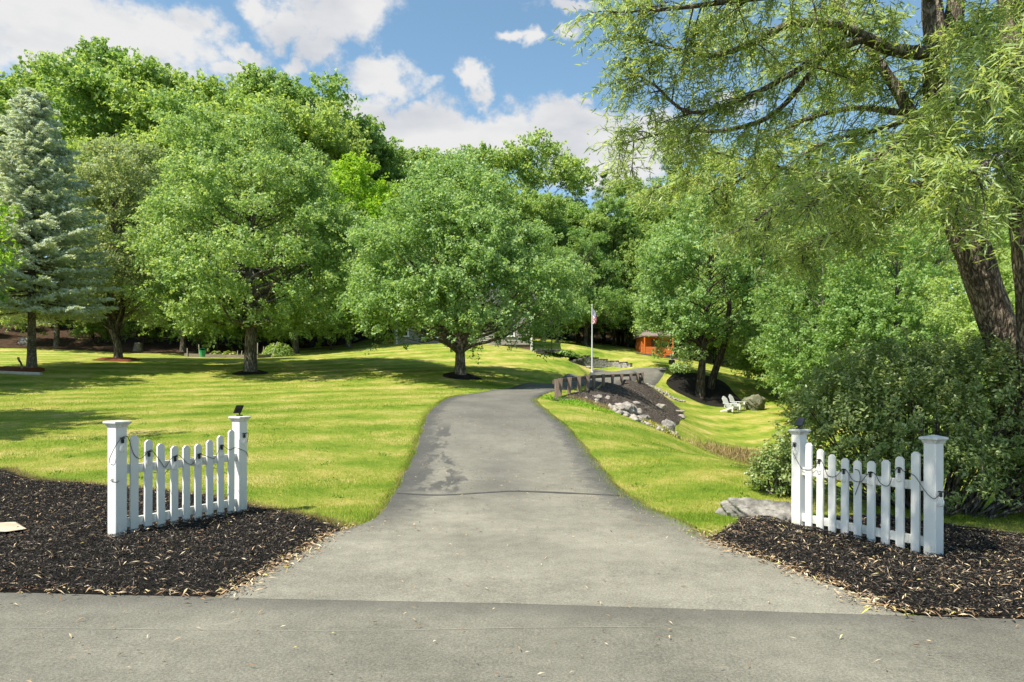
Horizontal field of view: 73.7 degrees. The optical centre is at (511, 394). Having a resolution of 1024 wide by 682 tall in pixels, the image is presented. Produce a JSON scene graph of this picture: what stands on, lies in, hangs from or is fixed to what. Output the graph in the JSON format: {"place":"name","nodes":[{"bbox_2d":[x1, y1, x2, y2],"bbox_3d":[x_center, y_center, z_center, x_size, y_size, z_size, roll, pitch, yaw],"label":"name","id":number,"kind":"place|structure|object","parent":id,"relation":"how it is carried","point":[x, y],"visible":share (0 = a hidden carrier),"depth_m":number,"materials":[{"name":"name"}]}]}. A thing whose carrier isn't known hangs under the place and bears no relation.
{"place":"outdoors","nodes":[
{"label":"outdoors","id":0,"kind":"place"},
{"bbox_2d":[0,275,931,358],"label":"forest floor","id":1,"kind":"structure","parent":0,"point":[11,337],"depth_m":49.40,"materials":[{"name":"brown soil"}]},
{"bbox_2d":[67,313,115,343],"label":"understorey tree","id":2,"kind":"object","parent":1,"relation":"on","point":[95,328],"visible":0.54,"depth_m":47.38,"materials":[{"name":"green plant"}]},
{"bbox_2d":[27,47,185,149],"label":"forest tree","id":3,"kind":"object","parent":1,"relation":"on","point":[85,86],"visible":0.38,"depth_m":54.53,"materials":[{"name":"green plant"}]},
{"bbox_2d":[108,301,176,344],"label":"understorey tree","id":4,"kind":"object","parent":1,"relation":"on","point":[126,329],"visible":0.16,"depth_m":48.32,"materials":[{"name":"green plant"}]},
{"bbox_2d":[186,325,244,350],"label":"understorey tree","id":5,"kind":"object","parent":1,"relation":"on","point":[231,337],"visible":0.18,"depth_m":47.65,"materials":[{"name":"green plant"}]},
{"bbox_2d":[257,313,310,349],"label":"understorey tree","id":6,"kind":"object","parent":1,"relation":"on","point":[284,338],"visible":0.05,"depth_m":48.41,"materials":[{"name":"green plant"}]},
{"bbox_2d":[308,292,367,349],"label":"understorey tree","id":7,"kind":"object","parent":1,"relation":"on","point":[339,326],"visible":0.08,"depth_m":47.42,"materials":[{"name":"green plant"}]},
{"bbox_2d":[642,139,717,258],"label":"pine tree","id":8,"kind":"object","parent":1,"relation":"on","point":[666,172],"visible":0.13,"depth_m":75.69,"materials":[{"name":"green plant"}]},
{"bbox_2d":[0,593,1023,681],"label":"street","id":9,"kind":"structure","parent":0,"point":[391,644],"depth_m":4.26,"materials":[{"name":"grey asphalt"}]},
{"bbox_2d":[0,626,644,630],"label":"street crack","id":10,"kind":"object","parent":9,"relation":"on","point":[342,630],"visible":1,"depth_m":4.48,"materials":[{"name":"grey asphalt"}]},
{"bbox_2d":[0,331,1023,618],"bbox_3d":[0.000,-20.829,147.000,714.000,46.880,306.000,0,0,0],"label":"lawn","id":11,"kind":"structure","parent":0,"point":[514,365],"depth_m":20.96,"materials":[{"name":"green plant"}]},
{"bbox_2d":[0,199,26,272],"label":"bright tree","id":12,"kind":"object","parent":11,"relation":"on","point":[9,256],"visible":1,"depth_m":13.05,"materials":[{"name":"green plant"}]},
{"bbox_2d":[0,366,44,371],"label":"mulch ring spruce","id":13,"kind":"object","parent":11,"relation":"on","point":[18,368],"visible":0.87,"depth_m":29.34,"materials":[{"name":"brown wood"}]},
{"bbox_2d":[0,87,123,367],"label":"spruce tree","id":14,"kind":"object","parent":13,"relation":"on","point":[46,171],"visible":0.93,"depth_m":29.45,"materials":[{"name":"green plant"}]},
{"bbox_2d":[0,63,76,151],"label":"forest tree","id":15,"kind":"object","parent":11,"relation":"on","point":[30,82],"visible":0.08,"depth_m":58.17,"materials":[{"name":"green plant"}]},
{"bbox_2d":[0,49,76,114],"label":"forest tree","id":16,"kind":"object","parent":11,"relation":"on","point":[5,78],"visible":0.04,"depth_m":63.00,"materials":[{"name":"green plant"}]},
{"bbox_2d":[0,186,119,346],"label":"forest tree","id":17,"kind":"object","parent":11,"relation":"on","point":[56,342],"visible":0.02,"depth_m":45.86,"materials":[{"name":"green plant"}]},
{"bbox_2d":[40,34,136,155],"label":"forest tree","id":18,"kind":"object","parent":11,"relation":"on","point":[96,47],"visible":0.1,"depth_m":60.65,"materials":[{"name":"green plant"}]},
{"bbox_2d":[93,357,140,360],"bbox_3d":[-20.757,-1.873,36.117,2.194,0.317,2.465,0,0,0],"label":"mulch bed","id":19,"kind":"object","parent":11,"relation":"on","point":[118,359],"visible":0.94,"depth_m":35.38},
{"bbox_2d":[43,132,180,357],"bbox_3d":[-20.712,-7.710,35.772,6.910,12.160,7.427,0,0,0],"label":"maple tree","id":20,"kind":"object","parent":19,"relation":"on","point":[114,204],"visible":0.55,"depth_m":35.30,"materials":[{"name":"green plant"}]},
{"bbox_2d":[70,125,197,342],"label":"forest tree","id":21,"kind":"object","parent":11,"relation":"on","point":[148,136],"visible":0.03,"depth_m":48.41,"materials":[{"name":"green plant"}]},
{"bbox_2d":[85,63,193,293],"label":"forest tree","id":22,"kind":"object","parent":11,"relation":"on","point":[164,70],"visible":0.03,"depth_m":57.53,"materials":[{"name":"green plant"}]},
{"bbox_2d":[102,68,234,143],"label":"forest tree","id":23,"kind":"object","parent":11,"relation":"on","point":[139,104],"visible":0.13,"depth_m":53.45,"materials":[{"name":"green plant"}]},
{"bbox_2d":[0,467,342,595],"bbox_3d":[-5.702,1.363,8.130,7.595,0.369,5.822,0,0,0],"label":"mulch bed","id":24,"kind":"object","parent":11,"relation":"on","point":[204,577],"visible":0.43,"depth_m":6.49,"materials":[{"name":"black wood"}]},
{"bbox_2d":[0,582,222,599],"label":"dead leaves","id":25,"kind":"object","parent":24,"relation":"on","point":[48,589],"visible":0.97,"depth_m":5.28,"materials":[{"name":"brown plant"}]},
{"bbox_2d":[0,470,325,590],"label":"dead leaves","id":26,"kind":"object","parent":24,"relation":"on","point":[144,538],"visible":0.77,"depth_m":7.00,"materials":[{"name":"brown plant"}]},
{"bbox_2d":[103,416,250,536],"bbox_3d":[-3.705,0.918,7.720,0.184,1.304,1.819,0,0,23],"label":"picket fence","id":27,"kind":"object","parent":24,"relation":"on","point":[119,469],"visible":0.77,"depth_m":7.52,"materials":[{"name":"white paint"}]},
{"bbox_2d":[109,433,247,485],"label":"string lights","id":28,"kind":"object","parent":27,"relation":"hanging from","point":[175,458],"visible":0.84,"depth_m":7.54,"materials":[{"name":"black plastic"}]},
{"bbox_2d":[184,523,359,599],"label":"dead leaves","id":29,"kind":"object","parent":24,"relation":"on","point":[261,572],"visible":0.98,"depth_m":6.19,"materials":[{"name":"beige plant"}]},
{"bbox_2d":[110,184,237,351],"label":"forest tree","id":30,"kind":"object","parent":11,"relation":"on","point":[159,311],"visible":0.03,"depth_m":44.88,"materials":[{"name":"green plant"}]},
{"bbox_2d":[0,465,364,528],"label":"dry grass fringe","id":31,"kind":"object","parent":11,"relation":"on","point":[11,469],"visible":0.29,"depth_m":9.59,"materials":[{"name":"plant"}]},
{"bbox_2d":[143,85,266,336],"bbox_3d":[-23.294,-14.335,54.108,11.050,20.186,11.433,0,0,-21],"label":"forest tree","id":32,"kind":"object","parent":11,"relation":"on","point":[172,104],"visible":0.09,"depth_m":50.30,"materials":[{"name":"green plant"}]},
{"bbox_2d":[184,352,271,357],"bbox_3d":[-18.486,-2.492,43.907,5.682,0.634,1.653,0,0,11],"label":"raised garden bed","id":33,"kind":"object","parent":11,"relation":"on","point":[191,354],"visible":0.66,"depth_m":43.28,"materials":[{"name":"wood"}]},
{"bbox_2d":[232,370,267,374],"bbox_3d":[-12.235,-1.042,32.009,1.625,0.291,1.683,0,0,0],"label":"mulch ring","id":34,"kind":"object","parent":11,"relation":"on","point":[249,373],"visible":0.77,"depth_m":31.56,"materials":[{"name":"black wood"}]},
{"bbox_2d":[110,96,367,371],"bbox_3d":[-12.123,-7.283,32.349,12.105,13.077,11.486,0,0,27],"label":"maple tree","id":35,"kind":"object","parent":34,"relation":"on","point":[220,291],"visible":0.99,"depth_m":30.14,"materials":[{"name":"green plant"}]},
{"bbox_2d":[172,98,334,233],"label":"forest tree","id":36,"kind":"object","parent":11,"relation":"on","point":[234,107],"visible":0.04,"depth_m":48.28,"materials":[{"name":"green plant"}]},
{"bbox_2d":[224,61,304,171],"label":"forest tree","id":37,"kind":"object","parent":11,"relation":"on","point":[248,82],"visible":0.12,"depth_m":54.74,"materials":[{"name":"green plant"}]},
{"bbox_2d":[261,342,294,356],"bbox_3d":[-15.225,-2.917,44.498,2.242,1.010,1.627,0,0,0],"label":"leafy shrub","id":38,"kind":"object","parent":11,"relation":"on","point":[287,350],"visible":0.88,"depth_m":44.26,"materials":[{"name":"green plant"}]},
{"bbox_2d":[219,83,362,342],"bbox_3d":[-17.221,-13.441,52.909,10.613,19.387,10.980,0,0,-43],"label":"forest tree","id":39,"kind":"object","parent":11,"relation":"on","point":[298,118],"visible":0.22,"depth_m":51.39,"materials":[{"name":"green plant"}]},
{"bbox_2d":[233,193,358,353],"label":"forest tree","id":40,"kind":"object","parent":11,"relation":"on","point":[296,346],"visible":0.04,"depth_m":46.77,"materials":[{"name":"green plant"}]},
{"bbox_2d":[255,68,403,166],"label":"forest tree","id":41,"kind":"object","parent":11,"relation":"on","point":[309,92],"visible":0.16,"depth_m":57.20,"materials":[{"name":"green plant"}]},
{"bbox_2d":[291,109,379,213],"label":"forest tree","id":42,"kind":"object","parent":11,"relation":"on","point":[361,144],"visible":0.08,"depth_m":56.42,"materials":[{"name":"green plant"}]},
{"bbox_2d":[308,110,392,184],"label":"forest tree","id":43,"kind":"object","parent":11,"relation":"on","point":[373,148],"visible":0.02,"depth_m":59.17,"materials":[{"name":"green plant"}]},
{"bbox_2d":[291,148,414,346],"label":"bright tree","id":44,"kind":"object","parent":11,"relation":"on","point":[374,198],"visible":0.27,"depth_m":48.16,"materials":[{"name":"green plant"}]},
{"bbox_2d":[372,144,415,239],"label":"forest tree","id":45,"kind":"object","parent":11,"relation":"on","point":[398,156],"visible":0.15,"depth_m":60.51,"materials":[{"name":"green plant"}]},
{"bbox_2d":[0,419,790,498],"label":"lawn weeds","id":46,"kind":"object","parent":11,"relation":"on","point":[645,484],"visible":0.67,"depth_m":12.78,"materials":[{"name":"green plant"}]},
{"bbox_2d":[335,394,464,529],"bbox_3d":[-2.069,0.748,15.793,0.988,1.598,16.225,0,0,0],"label":"grass fringe","id":47,"kind":"object","parent":11,"relation":"on","point":[409,462],"depth_m":11.50,"materials":[{"name":"green plant"}]},
{"bbox_2d":[405,145,447,174],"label":"forest tree","id":48,"kind":"object","parent":11,"relation":"on","point":[417,153],"visible":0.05,"depth_m":71.48,"materials":[{"name":"green plant"}]},
{"bbox_2d":[443,372,481,379],"bbox_3d":[-2.182,-0.818,29.953,1.740,0.375,1.591,0,0,0],"label":"mulch ring","id":49,"kind":"object","parent":11,"relation":"on","point":[452,375],"visible":0.88,"depth_m":29.57,"materials":[{"name":"black wood"}]},
{"bbox_2d":[324,146,600,374],"bbox_3d":[-2.091,-5.864,30.356,12.138,10.641,10.338,0,0,0],"label":"maple tree","id":50,"kind":"object","parent":49,"relation":"on","point":[450,215],"visible":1,"depth_m":27.55,"materials":[{"name":"green plant"}]},
{"bbox_2d":[394,289,535,349],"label":"house","id":51,"kind":"structure","parent":11,"relation":"on","point":[409,335],"depth_m":49.98,"materials":[{"name":"white brick"}]},
{"bbox_2d":[438,140,550,285],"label":"forest tree","id":52,"kind":"object","parent":11,"relation":"on","point":[484,154],"visible":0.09,"depth_m":68.16,"materials":[{"name":"green plant"}]},
{"bbox_2d":[477,187,542,287],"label":"forest tree","id":53,"kind":"object","parent":11,"relation":"on","point":[525,204],"visible":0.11,"depth_m":64.32,"materials":[{"name":"green plant"}]},
{"bbox_2d":[488,126,598,334],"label":"forest tree","id":54,"kind":"object","parent":11,"relation":"on","point":[572,173],"visible":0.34,"depth_m":69.55,"materials":[{"name":"green plant"}]},
{"bbox_2d":[522,192,569,340],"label":"forest tree","id":55,"kind":"object","parent":11,"relation":"on","point":[548,201],"visible":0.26,"depth_m":63.56,"materials":[{"name":"green plant"}]},
{"bbox_2d":[517,245,595,342],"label":"forest tree","id":56,"kind":"object","parent":11,"relation":"on","point":[580,301],"visible":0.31,"depth_m":58.97,"materials":[{"name":"green plant"}]},
{"bbox_2d":[529,190,587,338],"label":"forest tree","id":57,"kind":"object","parent":11,"relation":"on","point":[572,204],"visible":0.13,"depth_m":67.22,"materials":[{"name":"green plant"}]},
{"bbox_2d":[540,206,619,342],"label":"forest tree","id":58,"kind":"object","parent":11,"relation":"on","point":[563,229],"visible":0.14,"depth_m":64.62,"materials":[{"name":"green plant"}]},
{"bbox_2d":[566,211,608,344],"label":"forest tree","id":59,"kind":"object","parent":11,"relation":"on","point":[593,219],"visible":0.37,"depth_m":63.16,"materials":[{"name":"green plant"}]},
{"bbox_2d":[547,226,639,346],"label":"forest tree","id":60,"kind":"object","parent":11,"relation":"on","point":[601,307],"visible":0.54,"depth_m":61.36,"materials":[{"name":"green plant"}]},
{"bbox_2d":[552,372,643,397],"bbox_3d":[4.466,-0.537,32.073,0.644,1.586,19.268,0,0,19],"label":"guard rail","id":61,"kind":"object","parent":11,"relation":"on","point":[557,383],"visible":0.89,"depth_m":28.53,"materials":[{"name":"wood"}]},
{"bbox_2d":[589,173,615,337],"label":"tree","id":62,"kind":"object","parent":11,"relation":"on","point":[599,190],"visible":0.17,"depth_m":84.02,"materials":[{"name":"green plant"}]},
{"bbox_2d":[583,355,632,367],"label":"retaining wall","id":63,"kind":"structure","parent":11,"relation":"on","point":[598,362],"depth_m":50.38,"materials":[{"name":"grey stone"}]},
{"bbox_2d":[589,195,641,345],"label":"forest tree","id":64,"kind":"object","parent":11,"relation":"on","point":[617,206],"visible":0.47,"depth_m":64.87,"materials":[{"name":"green plant"}]},
{"bbox_2d":[551,377,682,425],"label":"mulch bank","id":65,"kind":"structure","parent":11,"relation":"on","point":[642,388],"depth_m":31.99,"materials":[{"name":"brown wood"}]},
{"bbox_2d":[556,376,683,423],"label":"bark chips","id":66,"kind":"object","parent":65,"relation":"on","point":[652,405],"visible":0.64,"depth_m":31.47,"materials":[{"name":"brown wood"}]},
{"bbox_2d":[606,176,646,344],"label":"forest tree","id":67,"kind":"object","parent":11,"relation":"on","point":[617,193],"visible":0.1,"depth_m":78.82,"materials":[{"name":"green plant"}]},
{"bbox_2d":[609,224,647,347],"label":"forest tree","id":68,"kind":"object","parent":11,"relation":"on","point":[627,245],"visible":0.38,"depth_m":65.22,"materials":[{"name":"green plant"}]},
{"bbox_2d":[586,396,679,438],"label":"loose stones","id":69,"kind":"object","parent":11,"relation":"on","point":[638,418],"visible":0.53,"depth_m":21.79,"materials":[{"name":"grey stone"}]},
{"bbox_2d":[601,219,698,341],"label":"forest tree","id":70,"kind":"object","parent":11,"relation":"on","point":[646,235],"visible":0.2,"depth_m":63.89,"materials":[{"name":"green plant"}]},
{"bbox_2d":[633,330,673,357],"bbox_3d":[12.744,-4.426,60.923,2.940,2.730,4.350,0,0,-3],"label":"playhouse","id":71,"kind":"object","parent":11,"relation":"on","point":[645,343],"visible":0.55,"depth_m":60.54,"materials":[{"name":"orange wood"}]},
{"bbox_2d":[610,191,702,279],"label":"forest tree","id":72,"kind":"object","parent":11,"relation":"on","point":[667,213],"visible":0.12,"depth_m":68.07,"materials":[{"name":"green plant"}]},
{"bbox_2d":[635,167,717,344],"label":"forest tree","id":73,"kind":"object","parent":11,"relation":"on","point":[660,183],"visible":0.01,"depth_m":75.14,"materials":[{"name":"green plant"}]},
{"bbox_2d":[666,372,740,406],"bbox_3d":[12.694,-0.419,45.778,4.668,2.390,5.279,0,0,0],"label":"mulch bed","id":74,"kind":"object","parent":11,"relation":"on","point":[683,383],"visible":0.76,"depth_m":45.75,"materials":[{"name":"black wood"}]},
{"bbox_2d":[629,182,789,397],"bbox_3d":[13.068,-6.559,45.060,11.102,14.268,9.937,0,0,18],"label":"twin tree","id":75,"kind":"object","parent":74,"relation":"on","point":[663,311],"visible":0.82,"depth_m":44.25,"materials":[{"name":"green plant"}]},
{"bbox_2d":[666,191,779,364],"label":"forest tree","id":76,"kind":"object","parent":11,"relation":"on","point":[701,301],"visible":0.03,"depth_m":66.76,"materials":[{"name":"green plant"}]},
{"bbox_2d":[686,228,782,369],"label":"forest tree","id":77,"kind":"object","parent":11,"relation":"on","point":[739,300],"visible":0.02,"depth_m":60.18,"materials":[{"name":"green plant"}]},
{"bbox_2d":[742,394,765,410],"bbox_3d":[14.954,0.639,42.011,1.426,1.331,1.065,0,0,0],"label":"boulder","id":78,"kind":"object","parent":11,"relation":"on","point":[756,402],"visible":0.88,"depth_m":41.70,"materials":[{"name":"grey stone"}]},
{"bbox_2d":[682,432,827,468],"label":"pond reeds","id":79,"kind":"object","parent":11,"relation":"on","point":[744,454],"visible":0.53,"depth_m":22.95,"materials":[{"name":"brown plant"}]},
{"bbox_2d":[710,160,820,267],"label":"forest tree","id":80,"kind":"object","parent":11,"relation":"on","point":[774,186],"visible":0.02,"depth_m":70.47,"materials":[{"name":"green plant"}]},
{"bbox_2d":[723,247,819,398],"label":"forest tree","id":81,"kind":"object","parent":11,"relation":"on","point":[740,358],"visible":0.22,"depth_m":45.85,"materials":[{"name":"green plant"}]},
{"bbox_2d":[744,432,815,496],"bbox_3d":[4.083,1.102,10.491,0.999,1.048,0.988,0,0,0],"label":"holly bush","id":82,"kind":"object","parent":11,"relation":"on","point":[767,463],"visible":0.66,"depth_m":10.41,"materials":[{"name":"green plant"}]},
{"bbox_2d":[548,0,1023,511],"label":"willow tree","id":83,"kind":"object","parent":11,"relation":"on","point":[933,130],"visible":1,"depth_m":9.83,"materials":[{"name":"green plant"}]},
{"bbox_2d":[743,226,894,417],"bbox_3d":[16.058,-3.600,36.114,8.908,10.313,8.559,0,0,-31],"label":"forest tree","id":84,"kind":"object","parent":11,"relation":"on","point":[784,361],"visible":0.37,"depth_m":35.26,"materials":[{"name":"green plant"}]},
{"bbox_2d":[708,512,1023,617],"bbox_3d":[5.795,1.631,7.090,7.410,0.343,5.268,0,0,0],"label":"mulch bed","id":85,"kind":"object","parent":11,"relation":"on","point":[942,595],"visible":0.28,"depth_m":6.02,"materials":[{"name":"black wood"}]},
{"bbox_2d":[715,497,790,522],"bbox_3d":[3.162,1.499,8.706,1.072,0.386,0.554,0,0,36],"label":"boulder","id":86,"kind":"object","parent":85,"relation":"on","point":[745,506],"visible":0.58,"depth_m":8.59,"materials":[{"name":"grey stone"}]},
{"bbox_2d":[683,527,947,619],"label":"dead leaves","id":87,"kind":"object","parent":85,"relation":"on","point":[868,600],"visible":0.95,"depth_m":5.83,"materials":[{"name":"beige plant"}]},
{"bbox_2d":[711,513,1023,612],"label":"dead leaves","id":88,"kind":"object","parent":85,"relation":"on","point":[909,558],"visible":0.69,"depth_m":6.45,"materials":[{"name":"brown plant"}]},
{"bbox_2d":[788,429,948,556],"bbox_3d":[3.825,1.059,7.510,0.184,1.322,1.826,0,0,-26],"label":"picket fence","id":89,"kind":"object","parent":85,"relation":"on","point":[931,540],"visible":0.78,"depth_m":7.31,"materials":[{"name":"white paint"}]},
{"bbox_2d":[792,442,944,506],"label":"string lights","id":90,"kind":"object","parent":89,"relation":"hanging from","point":[870,472],"visible":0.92,"depth_m":7.35,"materials":[{"name":"black plastic"}]},
{"bbox_2d":[885,604,1023,618],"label":"dead leaves","id":91,"kind":"object","parent":85,"relation":"on","point":[947,609],"visible":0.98,"depth_m":4.88,"materials":[{"name":"beige plant"}]},
{"bbox_2d":[785,216,950,352],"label":"forest tree","id":92,"kind":"object","parent":11,"relation":"on","point":[802,297],"visible":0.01,"depth_m":42.53,"materials":[{"name":"green plant"}]},
{"bbox_2d":[760,328,1023,518],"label":"holly bush","id":93,"kind":"object","parent":11,"relation":"on","point":[947,389],"visible":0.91,"depth_m":10.05,"materials":[{"name":"green plant"}]},
{"bbox_2d":[842,302,955,428],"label":"understorey tree","id":94,"kind":"object","parent":11,"relation":"on","point":[929,336],"visible":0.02,"depth_m":29.93,"materials":[{"name":"green plant"}]},
{"bbox_2d":[795,203,1009,423],"bbox_3d":[18.212,-3.691,31.672,9.331,10.803,8.965,0,0,13],"label":"forest tree","id":95,"kind":"object","parent":11,"relation":"on","point":[855,310],"visible":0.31,"depth_m":30.76,"materials":[{"name":"green plant"}]},
{"bbox_2d":[886,308,988,434],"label":"understorey tree","id":96,"kind":"object","parent":11,"relation":"on","point":[968,318],"depth_m":25.37,"materials":[{"name":"green plant"}]},
{"bbox_2d":[868,204,1012,333],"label":"forest tree","id":97,"kind":"object","parent":11,"relation":"on","point":[920,267],"visible":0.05,"depth_m":37.71,"materials":[{"name":"green plant"}]},
{"bbox_2d":[900,193,1009,318],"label":"forest tree","id":98,"kind":"object","parent":11,"relation":"on","point":[932,258],"visible":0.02,"depth_m":51.42,"materials":[{"name":"green plant"}]},
{"bbox_2d":[902,249,1014,439],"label":"forest tree","id":99,"kind":"object","parent":11,"relation":"on","point":[1005,273],"visible":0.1,"depth_m":25.59,"materials":[{"name":"green plant"}]},
{"bbox_2d":[924,290,1014,429],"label":"understorey tree","id":100,"kind":"object","parent":11,"relation":"on","point":[971,325],"visible":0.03,"depth_m":23.97,"materials":[{"name":"green plant"}]},
{"bbox_2d":[986,184,1013,307],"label":"forest tree","id":101,"kind":"object","parent":11,"relation":"on","point":[1006,243],"visible":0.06,"depth_m":46.09,"materials":[{"name":"green plant"}]},
{"bbox_2d":[0,0,1023,303],"label":"sky","id":102,"kind":"structure","parent":0,"point":[442,74],"materials":[{"name":"blue"}]},
{"bbox_2d":[217,368,903,615],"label":"driveway","id":103,"kind":"structure","parent":0,"point":[389,564],"depth_m":6.97,"materials":[{"name":"grey asphalt"}]},
{"bbox_2d":[265,407,855,603],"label":"fallen leaves","id":104,"kind":"object","parent":103,"relation":"on","point":[517,499],"visible":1,"depth_m":9.27,"materials":[{"name":"brown plant"}]},
{"bbox_2d":[532,397,712,538],"bbox_3d":[1.338,0.811,15.060,0.630,1.489,15.802,0,0,-5],"label":"grass fringe","id":105,"kind":"object","parent":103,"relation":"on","point":[610,484],"depth_m":10.69,"materials":[{"name":"green plant"}]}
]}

